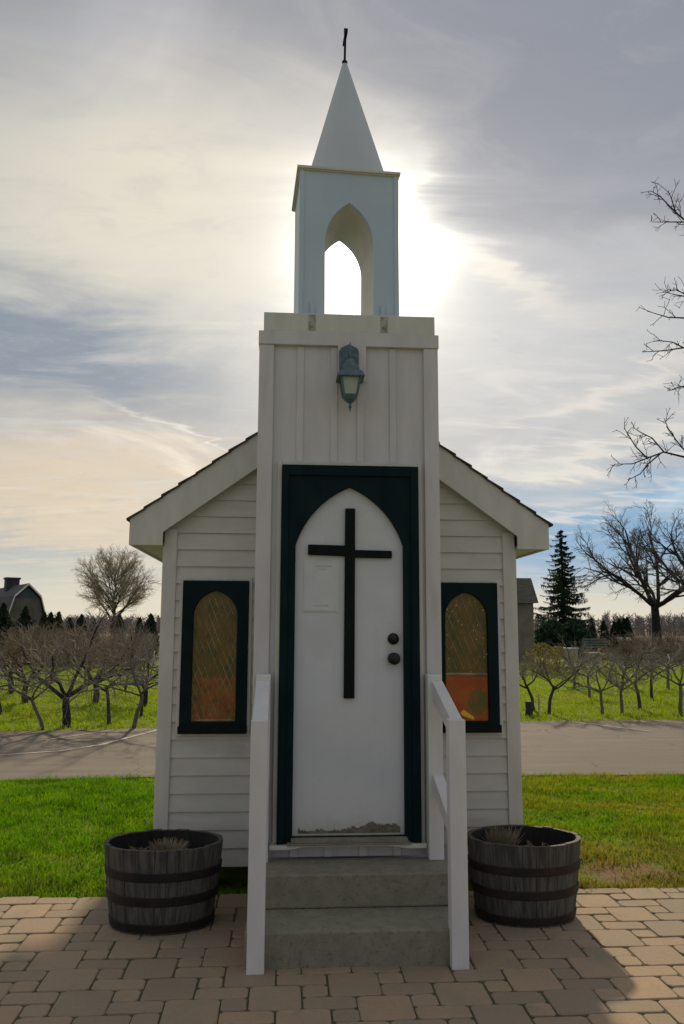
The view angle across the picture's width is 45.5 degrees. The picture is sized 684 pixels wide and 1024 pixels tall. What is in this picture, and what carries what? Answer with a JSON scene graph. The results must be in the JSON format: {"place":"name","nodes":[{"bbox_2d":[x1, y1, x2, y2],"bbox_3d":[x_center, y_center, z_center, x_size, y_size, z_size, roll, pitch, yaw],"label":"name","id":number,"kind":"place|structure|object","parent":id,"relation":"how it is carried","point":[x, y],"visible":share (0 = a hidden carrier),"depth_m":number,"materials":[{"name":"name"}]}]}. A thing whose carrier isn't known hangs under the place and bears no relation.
{"place":"outdoors","nodes":[
{"label":"outdoors","id":0,"kind":"place"},
{"bbox_2d":[0,577,45,631],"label":"barn","id":1,"kind":"structure","parent":0,"point":[16,597],"depth_m":85.73,"materials":[{"name":"white paint"}]},
{"bbox_2d":[0,887,683,1023],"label":"patio","id":2,"kind":"structure","parent":0,"point":[643,989],"depth_m":3.85,"materials":[{"name":"brown brick"}]},
{"bbox_2d":[104,829,222,935],"bbox_3d":[-1.003,2.064,4.571,0.659,0.440,0.503,1,-8,-4],"label":"barrel planter","id":3,"kind":"object","parent":2,"relation":"on","point":[147,891],"visible":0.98,"depth_m":4.38,"materials":[{"name":"brown wood"}]},
{"bbox_2d":[129,846,150,850],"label":"withered plant","id":4,"kind":"object","parent":3,"relation":"on","point":[133,848],"visible":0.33,"depth_m":4.69,"materials":[{"name":"plant"}]},
{"bbox_2d":[149,836,190,850],"bbox_3d":[-1.006,1.912,4.657,0.303,0.111,0.206,1,-8,-4],"label":"dry grass clump","id":5,"kind":"object","parent":3,"relation":"on","point":[166,846],"visible":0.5,"depth_m":4.65,"materials":[{"name":"plant"}]},
{"bbox_2d":[246,674,270,974],"bbox_3d":[-0.433,1.566,4.294,0.084,1.363,0.694,1,-8,-4],"label":"handrail","id":6,"kind":"object","parent":2,"relation":"on","point":[259,795],"visible":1,"depth_m":3.96,"materials":[{"name":"paint"}]},
{"bbox_2d":[244,857,449,970],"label":"entrance steps","id":7,"kind":"structure","parent":2,"relation":"on","point":[348,912],"depth_m":4.21,"materials":[{"name":"concrete"}]},
{"bbox_2d":[425,674,468,969],"bbox_3d":[0.552,1.580,4.362,0.086,1.363,0.694,1,-8,-4],"label":"handrail","id":8,"kind":"object","parent":2,"relation":"on","point":[446,803],"visible":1,"depth_m":4.08,"materials":[{"name":"paint"}]},
{"bbox_2d":[467,825,580,927],"bbox_3d":[1.050,2.091,4.702,0.659,0.441,0.503,1,-8,-4],"label":"barrel planter","id":9,"kind":"object","parent":2,"relation":"on","point":[521,884],"visible":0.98,"depth_m":4.51,"materials":[{"name":"brown wood"}]},
{"bbox_2d":[482,821,523,844],"bbox_3d":[0.947,1.915,4.820,0.277,0.167,0.204,1,-8,-4],"label":"dry grass clump","id":10,"kind":"object","parent":9,"relation":"on","point":[505,837],"visible":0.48,"depth_m":4.80,"materials":[{"name":"plant"}]},
{"bbox_2d":[525,840,549,845],"bbox_3d":[1.168,1.975,4.789,0.236,0.062,0.191,1,-8,-4],"label":"withered plant","id":11,"kind":"object","parent":9,"relation":"on","point":[528,842],"visible":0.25,"depth_m":4.86,"materials":[{"name":"plant"}]},
{"bbox_2d":[0,720,683,779],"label":"road","id":12,"kind":"structure","parent":0,"point":[557,747],"depth_m":11.08,"materials":[{"name":"grey asphalt"}]},
{"bbox_2d":[45,730,109,739],"bbox_3d":[-4.031,3.427,12.549,0.073,0.001,1.486,-4,-9,28],"label":"road marking","id":13,"kind":"object","parent":12,"relation":"on","point":[76,735],"visible":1,"depth_m":12.46,"materials":[{"name":"paint"}]},
{"bbox_2d":[0,729,156,754],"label":"road marking","id":14,"kind":"object","parent":12,"relation":"on","point":[87,746],"visible":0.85,"depth_m":11.41,"materials":[{"name":"paint"}]},
{"bbox_2d":[573,722,650,731],"bbox_3d":[4.538,3.665,13.961,0.205,0.001,1.739,7,-10,-39],"label":"road marking","id":15,"kind":"object","parent":12,"relation":"on","point":[611,726],"visible":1,"depth_m":13.90,"materials":[{"name":"paint"}]},
{"bbox_2d":[0,629,683,897],"bbox_3d":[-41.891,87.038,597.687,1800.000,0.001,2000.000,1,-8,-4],"label":"ground","id":16,"kind":"structure","parent":0,"point":[233,878],"depth_m":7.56,"materials":[{"name":"green plant"}]},
{"bbox_2d":[0,603,15,649],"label":"conifer","id":17,"kind":"object","parent":16,"relation":"on","point":[5,620],"visible":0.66,"depth_m":53.90,"materials":[{"name":"green plant"}]},
{"bbox_2d":[12,606,34,642],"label":"conifer","id":18,"kind":"object","parent":16,"relation":"on","point":[24,619],"visible":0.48,"depth_m":50.12,"materials":[{"name":"green plant"}]},
{"bbox_2d":[0,626,52,664],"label":"cane shrub","id":19,"kind":"object","parent":16,"relation":"on","point":[5,642],"visible":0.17,"depth_m":36.31,"materials":[{"name":"brown plant"}]},
{"bbox_2d":[0,622,62,693],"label":"fruit tree","id":20,"kind":"object","parent":16,"relation":"on","point":[18,647],"visible":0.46,"depth_m":20.36,"materials":[{"name":"brown plant"}]},
{"bbox_2d":[0,629,80,702],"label":"fruit tree","id":21,"kind":"object","parent":16,"relation":"on","point":[18,666],"visible":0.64,"depth_m":17.78,"materials":[{"name":"brown plant"}]},
{"bbox_2d":[0,645,82,715],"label":"fruit tree","id":22,"kind":"object","parent":16,"relation":"on","point":[49,691],"visible":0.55,"depth_m":15.51,"materials":[{"name":"brown plant"}]},
{"bbox_2d":[35,611,47,641],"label":"columnar cedar","id":23,"kind":"object","parent":16,"relation":"on","point":[43,618],"visible":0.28,"depth_m":48.28,"materials":[{"name":"green plant"}]},
{"bbox_2d":[0,623,95,729],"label":"fruit tree","id":24,"kind":"object","parent":16,"relation":"on","point":[29,698],"visible":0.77,"depth_m":13.24,"materials":[{"name":"brown plant"}]},
{"bbox_2d":[0,621,97,663],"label":"cane shrub","id":25,"kind":"object","parent":16,"relation":"on","point":[45,631],"visible":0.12,"depth_m":38.48,"materials":[{"name":"brown plant"}]},
{"bbox_2d":[44,611,55,634],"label":"columnar cedar","id":26,"kind":"object","parent":16,"relation":"on","point":[50,618],"visible":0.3,"depth_m":48.34,"materials":[{"name":"green plant"}]},
{"bbox_2d":[52,611,63,630],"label":"columnar cedar","id":27,"kind":"object","parent":16,"relation":"on","point":[58,617],"visible":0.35,"depth_m":48.37,"materials":[{"name":"green plant"}]},
{"bbox_2d":[6,621,115,666],"bbox_3d":[-11.914,5.654,34.875,3.854,1.943,5.125,-3,-9,19],"label":"cane shrub","id":28,"kind":"object","parent":16,"relation":"on","point":[73,643],"visible":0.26,"depth_m":34.58,"materials":[{"name":"brown plant"}]},
{"bbox_2d":[65,617,74,632],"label":"columnar cedar","id":29,"kind":"object","parent":16,"relation":"on","point":[70,621],"visible":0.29,"depth_m":48.44,"materials":[{"name":"green plant"}]},
{"bbox_2d":[3,594,158,726],"bbox_3d":[-4.298,2.496,13.648,2.340,2.299,2.419,4,-9,-27],"label":"fruit tree","id":30,"kind":"object","parent":16,"relation":"on","point":[62,690],"visible":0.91,"depth_m":13.77,"materials":[{"name":"black plant"}]},
{"bbox_2d":[74,614,88,640],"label":"columnar cedar","id":31,"kind":"object","parent":16,"relation":"on","point":[80,620],"visible":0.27,"depth_m":48.44,"materials":[{"name":"green plant"}]},
{"bbox_2d":[35,625,135,662],"bbox_3d":[-11.919,6.229,38.694,4.309,1.882,5.730,-5,-10,34],"label":"cane shrub","id":32,"kind":"object","parent":16,"relation":"on","point":[87,636],"visible":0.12,"depth_m":38.60,"materials":[{"name":"brown plant"}]},
{"bbox_2d":[24,605,158,727],"bbox_3d":[-3.543,2.499,13.075,2.899,2.148,2.666,5,-10,-31],"label":"fruit tree","id":33,"kind":"object","parent":16,"relation":"on","point":[137,711],"visible":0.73,"depth_m":13.03,"materials":[{"name":"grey plant"}]},
{"bbox_2d":[88,618,98,640],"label":"columnar cedar","id":34,"kind":"object","parent":16,"relation":"on","point":[94,626],"visible":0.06,"depth_m":48.55,"materials":[{"name":"green plant"}]},
{"bbox_2d":[38,631,159,732],"bbox_3d":[-3.975,2.827,14.062,2.786,1.949,2.485,2,-8,-15],"label":"fruit tree","id":35,"kind":"object","parent":16,"relation":"on","point":[108,714],"visible":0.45,"depth_m":14.29,"materials":[{"name":"brown plant"}]},
{"bbox_2d":[44,624,158,703],"bbox_3d":[-5.254,3.406,18.151,2.928,1.784,2.309,3,-8,-15],"label":"fruit tree","id":36,"kind":"object","parent":16,"relation":"on","point":[89,669],"visible":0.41,"depth_m":17.79,"materials":[{"name":"brown plant"}]},
{"bbox_2d":[63,624,159,689],"bbox_3d":[-5.778,3.748,21.133,3.064,2.144,2.734,-7,-11,40],"label":"fruit tree","id":37,"kind":"object","parent":16,"relation":"on","point":[122,653],"visible":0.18,"depth_m":21.20,"materials":[{"name":"brown plant"}]},
{"bbox_2d":[71,545,161,635],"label":"round tree","id":38,"kind":"object","parent":16,"relation":"on","point":[125,585],"visible":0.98,"depth_m":72.80,"materials":[{"name":"brown plant"}]},
{"bbox_2d":[110,614,125,653],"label":"columnar cedar","id":39,"kind":"object","parent":16,"relation":"on","point":[119,622],"visible":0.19,"depth_m":48.64,"materials":[{"name":"green plant"}]},
{"bbox_2d":[83,624,159,664],"bbox_3d":[-9.609,5.997,36.867,4.216,1.842,5.606,-2,-9,17],"label":"cane shrub","id":40,"kind":"object","parent":16,"relation":"on","point":[119,645],"visible":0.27,"depth_m":36.47,"materials":[{"name":"brown plant"}]},
{"bbox_2d":[113,612,158,705],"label":"fruit tree","id":41,"kind":"object","parent":16,"relation":"on","point":[145,695],"visible":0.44,"depth_m":17.51,"materials":[{"name":"black plant"}]},
{"bbox_2d":[134,617,143,636],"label":"columnar cedar","id":42,"kind":"object","parent":16,"relation":"on","point":[139,621],"visible":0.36,"depth_m":48.70,"materials":[{"name":"green plant"}]},
{"bbox_2d":[136,697,144,716],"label":"dead sapling","id":43,"kind":"object","parent":16,"relation":"on","point":[141,712],"visible":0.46,"depth_m":15.25,"materials":[{"name":"black plant"}]},
{"bbox_2d":[141,613,159,654],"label":"columnar cedar","id":44,"kind":"object","parent":16,"relation":"on","point":[151,623],"visible":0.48,"depth_m":48.66,"materials":[{"name":"green plant"}]},
{"bbox_2d":[126,28,552,881],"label":"chapel","id":45,"kind":"structure","parent":16,"relation":"on","point":[338,570],"depth_m":5.07,"materials":[{"name":"white wood"}]},
{"bbox_2d":[175,577,252,735],"bbox_3d":[-0.826,0.932,5.281,0.470,1.013,0.066,1,-8,-4],"label":"window","id":46,"kind":"structure","parent":45,"relation":"in","point":[214,677],"depth_m":5.28,"materials":[{"name":"teal paint"}]},
{"bbox_2d":[292,488,403,835],"bbox_3d":[0.043,0.845,4.772,0.642,2.009,0.089,1,-8,-4],"label":"door","id":47,"kind":"structure","parent":45,"relation":"in","point":[348,723],"depth_m":4.78,"materials":[{"name":"paint"}]},
{"bbox_2d":[336,342,365,410],"bbox_3d":[0.060,-0.821,4.929,0.190,0.452,0.200,1,-8,-4],"label":"wall lantern","id":48,"kind":"object","parent":45,"relation":"attached to","point":[351,376],"depth_m":4.88,"materials":[{"name":"paint"}]},
{"bbox_2d":[441,580,502,734],"bbox_3d":[0.823,0.955,5.394,0.470,1.013,0.066,1,-8,-4],"label":"window","id":49,"kind":"structure","parent":45,"relation":"in","point":[470,609],"depth_m":5.40,"materials":[{"name":"teal paint"}]},
{"bbox_2d":[46,610,683,635],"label":"wood","id":50,"kind":"object","parent":16,"relation":"on","point":[670,625],"visible":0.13,"depth_m":234.38,"materials":[{"name":"brown plant"}]},
{"bbox_2d":[519,644,557,710],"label":"fruit tree","id":51,"kind":"object","parent":16,"relation":"on","point":[522,669],"visible":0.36,"depth_m":16.71,"materials":[{"name":"brown plant"}]},
{"bbox_2d":[538,693,539,710],"bbox_3d":[4.032,3.889,16.714,0.028,0.370,0.028,1,-8,-4],"label":"stake","id":52,"kind":"object","parent":16,"relation":"on","point":[538,703],"visible":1,"depth_m":16.70,"materials":[{"name":"wood"}]},
{"bbox_2d":[520,642,560,674],"bbox_3d":[7.375,5.437,30.135,1.754,1.239,1.686,1,-8,-4],"label":"yellow bush","id":53,"kind":"object","parent":16,"relation":"on","point":[542,649],"visible":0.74,"depth_m":30.05,"materials":[{"name":"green plant"}]},
{"bbox_2d":[534,619,573,656],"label":"evergreen shrub","id":54,"kind":"object","parent":16,"relation":"on","point":[547,631],"visible":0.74,"depth_m":49.85,"materials":[{"name":"green plant"}]},
{"bbox_2d":[536,646,577,672],"bbox_3d":[8.223,5.651,31.173,1.630,1.098,1.696,0,-8,0],"label":"yellow bush","id":55,"kind":"object","parent":16,"relation":"on","point":[563,662],"visible":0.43,"depth_m":31.07,"materials":[{"name":"green plant"}]},
{"bbox_2d":[519,643,600,713],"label":"fruit tree","id":56,"kind":"object","parent":16,"relation":"on","point":[542,673],"visible":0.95,"depth_m":15.93,"materials":[{"name":"brown plant"}]},
{"bbox_2d":[533,529,613,651],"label":"spruce tree","id":57,"kind":"object","parent":16,"relation":"on","point":[562,602],"visible":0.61,"depth_m":55.76,"materials":[{"name":"green plant"}]},
{"bbox_2d":[553,618,596,655],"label":"evergreen shrub","id":58,"kind":"object","parent":16,"relation":"on","point":[577,629],"visible":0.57,"depth_m":49.92,"materials":[{"name":"green plant"}]},
{"bbox_2d":[553,634,613,689],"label":"fruit tree","id":59,"kind":"object","parent":16,"relation":"on","point":[597,654],"visible":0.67,"depth_m":22.67,"materials":[{"name":"brown plant"}]},
{"bbox_2d":[549,636,626,697],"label":"fruit tree","id":60,"kind":"object","parent":16,"relation":"on","point":[589,690],"visible":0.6,"depth_m":19.92,"materials":[{"name":"brown plant"}]},
{"bbox_2d":[585,652,600,662],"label":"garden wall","id":61,"kind":"structure","parent":16,"relation":"on","point":[592,655],"depth_m":40.35,"materials":[{"name":"stone"}]},
{"bbox_2d":[589,618,598,651],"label":"columnar cedar","id":62,"kind":"object","parent":16,"relation":"on","point":[592,629],"visible":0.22,"depth_m":62.69,"materials":[{"name":"green plant"}]},
{"bbox_2d":[582,638,608,656],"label":"garden bench","id":63,"kind":"object","parent":16,"relation":"on","point":[595,642],"visible":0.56,"depth_m":48.75,"materials":[{"name":"grey wood"}]},
{"bbox_2d":[548,645,655,714],"bbox_3d":[4.927,3.287,15.857,1.683,1.430,1.989,7,-10,-38],"label":"fruit tree","id":64,"kind":"object","parent":16,"relation":"on","point":[600,690],"visible":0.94,"depth_m":15.82,"materials":[{"name":"brown plant"}]},
{"bbox_2d":[599,620,609,651],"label":"columnar cedar","id":65,"kind":"object","parent":16,"relation":"on","point":[603,626],"visible":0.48,"depth_m":62.75,"materials":[{"name":"green plant"}]},
{"bbox_2d":[609,620,620,650],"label":"columnar cedar","id":66,"kind":"object","parent":16,"relation":"on","point":[613,627],"visible":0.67,"depth_m":62.79,"materials":[{"name":"green plant"}]},
{"bbox_2d":[616,618,624,650],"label":"columnar cedar","id":67,"kind":"object","parent":16,"relation":"on","point":[619,626],"visible":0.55,"depth_m":62.78,"materials":[{"name":"green plant"}]},
{"bbox_2d":[621,617,628,649],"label":"columnar cedar","id":68,"kind":"object","parent":16,"relation":"on","point":[624,624],"visible":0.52,"depth_m":62.82,"materials":[{"name":"green plant"}]},
{"bbox_2d":[580,643,673,713],"bbox_3d":[5.613,3.296,16.147,1.772,1.505,2.094,-4,-9,27],"label":"fruit tree","id":69,"kind":"object","parent":16,"relation":"on","point":[620,689],"visible":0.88,"depth_m":16.15,"materials":[{"name":"brown plant"}]},
{"bbox_2d":[573,499,683,643],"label":"bare tree","id":70,"kind":"object","parent":16,"relation":"on","point":[654,602],"visible":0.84,"depth_m":59.01,"materials":[{"name":"black plant"}]},
{"bbox_2d":[626,616,633,644],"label":"columnar cedar","id":71,"kind":"object","parent":16,"relation":"on","point":[628,625],"visible":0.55,"depth_m":62.88,"materials":[{"name":"green plant"}]},
{"bbox_2d":[590,640,673,709],"bbox_3d":[6.178,3.455,17.356,1.734,1.547,1.530,-6,-10,37],"label":"fruit tree","id":72,"kind":"object","parent":16,"relation":"on","point":[637,693],"visible":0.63,"depth_m":17.28,"materials":[{"name":"brown plant"}]},
{"bbox_2d":[601,632,662,687],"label":"fruit tree","id":73,"kind":"object","parent":16,"relation":"on","point":[647,653],"visible":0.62,"depth_m":23.33,"materials":[{"name":"brown plant"}]},
{"bbox_2d":[589,629,683,660],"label":"cane shrub","id":74,"kind":"object","parent":16,"relation":"on","point":[627,648],"visible":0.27,"depth_m":44.77,"materials":[{"name":"brown plant"}]},
{"bbox_2d":[601,631,683,662],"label":"cane shrub","id":75,"kind":"object","parent":16,"relation":"on","point":[665,651],"visible":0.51,"depth_m":42.38,"materials":[{"name":"brown plant"}]},
{"bbox_2d":[606,177,683,487],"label":"bare tree","id":76,"kind":"object","parent":16,"relation":"on","point":[668,388],"visible":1,"depth_m":8.60,"materials":[{"name":"black plant"}]},
{"bbox_2d":[612,508,683,599],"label":"bare tree","id":77,"kind":"object","parent":16,"relation":"on","point":[678,579],"visible":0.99,"depth_m":54.00,"materials":[{"name":"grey plant"}]},
{"bbox_2d":[613,638,683,699],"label":"fruit tree","id":78,"kind":"object","parent":16,"relation":"on","point":[651,685],"visible":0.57,"depth_m":19.32,"materials":[{"name":"brown plant"}]},
{"bbox_2d":[621,639,683,715],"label":"fruit tree","id":79,"kind":"object","parent":16,"relation":"on","point":[680,700],"visible":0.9,"depth_m":15.85,"materials":[{"name":"brown plant"}]},
{"bbox_2d":[624,624,683,689],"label":"fruit tree","id":80,"kind":"object","parent":16,"relation":"on","point":[668,683],"visible":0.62,"depth_m":22.71,"materials":[{"name":"brown plant"}]},
{"bbox_2d":[625,629,683,660],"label":"cane shrub","id":81,"kind":"object","parent":16,"relation":"on","point":[670,639],"visible":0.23,"depth_m":44.88,"materials":[{"name":"brown plant"}]},
{"bbox_2d":[0,666,683,731],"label":"orchard grass","id":82,"kind":"structure","parent":0,"point":[524,696],"depth_m":17.66,"materials":[{"name":"green plant"}]},
{"bbox_2d":[0,0,683,630],"label":"sky","id":83,"kind":"structure","parent":0,"point":[151,151],"materials":[{"name":"grey"}]},
{"bbox_2d":[517,578,538,661],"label":"house","id":84,"kind":"structure","parent":0,"point":[526,597],"depth_m":42.40,"materials":[{"name":"white paint"}]},
{"bbox_2d":[525,701,532,715],"bbox_3d":[3.604,3.797,15.734,0.143,0.275,0.150,1,-8,-4],"label":"tree stump","id":85,"kind":"object","parent":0,"point":[528,708],"visible":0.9,"depth_m":15.69,"materials":[{"name":"brown wood"}]},
{"bbox_2d":[564,648,578,661],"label":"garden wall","id":86,"kind":"structure","parent":0,"point":[576,651],"depth_m":42.33,"materials":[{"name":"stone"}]}
]}

